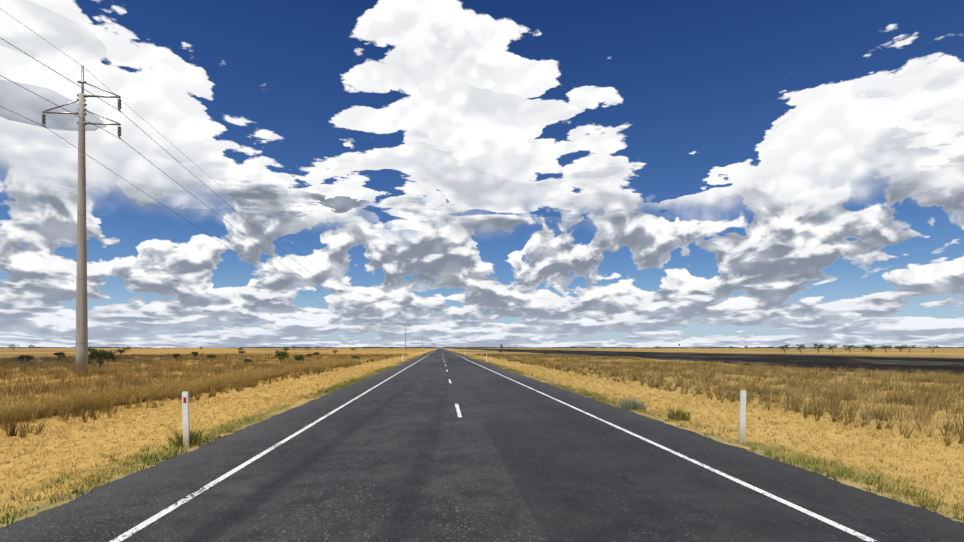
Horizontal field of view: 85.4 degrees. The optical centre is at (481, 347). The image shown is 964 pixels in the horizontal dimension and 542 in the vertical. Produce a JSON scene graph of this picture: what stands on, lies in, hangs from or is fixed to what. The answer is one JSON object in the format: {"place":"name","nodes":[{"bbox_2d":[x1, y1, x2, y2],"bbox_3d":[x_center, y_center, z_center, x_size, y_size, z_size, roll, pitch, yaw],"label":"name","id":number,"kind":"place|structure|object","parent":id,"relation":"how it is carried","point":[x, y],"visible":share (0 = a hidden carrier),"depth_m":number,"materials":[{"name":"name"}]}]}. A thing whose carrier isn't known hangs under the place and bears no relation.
{"place":"outdoors","nodes":[
{"label":"outdoors","id":0,"kind":"place"},
{"bbox_2d":[0,348,963,541],"bbox_3d":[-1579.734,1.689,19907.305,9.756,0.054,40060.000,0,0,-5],"label":"road","id":1,"kind":"structure","parent":0,"point":[408,454],"depth_m":6.44,"materials":[{"name":"grey asphalt"}]},
{"bbox_2d":[0,348,963,527],"bbox_3d":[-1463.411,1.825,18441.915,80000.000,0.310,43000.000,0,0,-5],"label":"ground","id":2,"kind":"structure","parent":0,"point":[941,359],"depth_m":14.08,"materials":[{"name":"beige plant"}]},
{"bbox_2d":[16,355,33,361],"bbox_3d":[-49.188,1.272,56.119,1.461,1.102,1.462,0,0,-5],"label":"bush","id":3,"kind":"object","parent":2,"relation":"on","point":[28,358],"visible":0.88,"depth_m":56.01,"materials":[{"name":"green plant"}]},
{"bbox_2d":[53,352,65,357],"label":"bush","id":4,"kind":"object","parent":2,"relation":"on","point":[59,354],"visible":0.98,"depth_m":79.03,"materials":[{"name":"green plant"}]},
{"bbox_2d":[41,65,121,374],"bbox_3d":[-25.049,-7.826,32.715,4.700,19.700,0.643,0,0,-5],"label":"power pole","id":5,"kind":"object","parent":2,"relation":"on","point":[81,360],"visible":1,"depth_m":32.56,"materials":[{"name":"concrete"}]},
{"bbox_2d":[0,8,435,345],"bbox_3d":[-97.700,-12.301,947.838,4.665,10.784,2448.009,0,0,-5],"label":"power line wires","id":6,"kind":"object","parent":5,"relation":"attached to","point":[150,162],"visible":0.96,"depth_m":37.74,"materials":[{"name":"grey metal"}]},
{"bbox_2d":[88,349,118,367],"bbox_3d":[-31.570,0.966,43.221,2.326,1.810,2.699,0,0,-5],"label":"tree","id":7,"kind":"object","parent":2,"relation":"on","point":[100,354],"visible":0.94,"depth_m":43.13,"materials":[{"name":"green plant"}]},
{"bbox_2d":[116,348,124,354],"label":"tree","id":8,"kind":"object","parent":2,"relation":"on","point":[121,351],"visible":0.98,"depth_m":113.74,"materials":[{"name":"green plant"}]},
{"bbox_2d":[172,353,180,359],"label":"bush","id":9,"kind":"object","parent":2,"relation":"on","point":[174,355],"visible":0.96,"depth_m":72.59,"materials":[{"name":"green plant"}]},
{"bbox_2d":[182,392,189,446],"bbox_3d":[-5.207,1.289,9.211,0.166,1.040,0.166,0,0,18],"label":"guide post","id":10,"kind":"object","parent":2,"relation":"on","point":[185,410],"visible":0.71,"depth_m":9.18,"materials":[{"name":"white plastic"}]},
{"bbox_2d":[3,348,418,373],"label":"bushes","id":11,"kind":"object","parent":2,"relation":"on","point":[166,360],"visible":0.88,"depth_m":52.39,"materials":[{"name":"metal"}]},
{"bbox_2d":[206,354,215,359],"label":"bush","id":12,"kind":"object","parent":2,"relation":"on","point":[210,356],"visible":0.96,"depth_m":73.96,"materials":[{"name":"green plant"}]},
{"bbox_2d":[274,350,288,361],"bbox_3d":[-23.096,1.082,60.324,1.729,1.684,1.892,0,0,-5],"label":"tree","id":13,"kind":"object","parent":2,"relation":"on","point":[280,355],"visible":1,"depth_m":60.06,"materials":[{"name":"green plant"}]},
{"bbox_2d":[293,354,303,361],"bbox_3d":[-21.496,1.366,61.323,1.093,1.213,1.233,0,0,38],"label":"bush","id":14,"kind":"object","parent":2,"relation":"on","point":[297,357],"visible":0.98,"depth_m":61.19,"materials":[{"name":"green plant"}]},
{"bbox_2d":[0,347,963,347],"bbox_3d":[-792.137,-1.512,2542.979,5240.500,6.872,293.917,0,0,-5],"label":"distant scrub","id":15,"kind":"object","parent":2,"relation":"on","point":[503,347],"visible":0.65,"depth_m":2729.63,"materials":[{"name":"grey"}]},
{"bbox_2d":[739,390,745,443],"bbox_3d":[4.721,1.291,9.498,0.166,1.040,0.166,0,0,-27],"label":"guide post","id":16,"kind":"object","parent":2,"relation":"on","point":[742,422],"visible":0.79,"depth_m":9.46,"materials":[{"name":"white plastic"}]},
{"bbox_2d":[779,344,790,352],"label":"tree","id":17,"kind":"object","parent":2,"relation":"on","point":[785,346],"visible":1,"depth_m":187.61,"materials":[{"name":"green plant"}]},
{"bbox_2d":[795,344,805,352],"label":"tree","id":18,"kind":"object","parent":2,"relation":"on","point":[801,347],"visible":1,"depth_m":189.69,"materials":[{"name":"green plant"}]},
{"bbox_2d":[812,343,823,352],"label":"tree","id":19,"kind":"object","parent":2,"relation":"on","point":[820,346],"visible":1,"depth_m":187.97,"materials":[{"name":"green plant"}]},
{"bbox_2d":[842,344,854,352],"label":"tree","id":20,"kind":"object","parent":2,"relation":"on","point":[851,346],"visible":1,"depth_m":190.84,"materials":[{"name":"green plant"}]},
{"bbox_2d":[879,345,891,352],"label":"tree","id":21,"kind":"object","parent":2,"relation":"on","point":[885,347],"visible":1,"depth_m":192.04,"materials":[{"name":"green plant"}]},
{"bbox_2d":[895,345,904,352],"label":"tree","id":22,"kind":"object","parent":2,"relation":"on","point":[900,348],"visible":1,"depth_m":190.80,"materials":[{"name":"green plant"}]},
{"bbox_2d":[0,0,963,347],"label":"sky","id":23,"kind":"structure","parent":0,"point":[474,173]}
]}

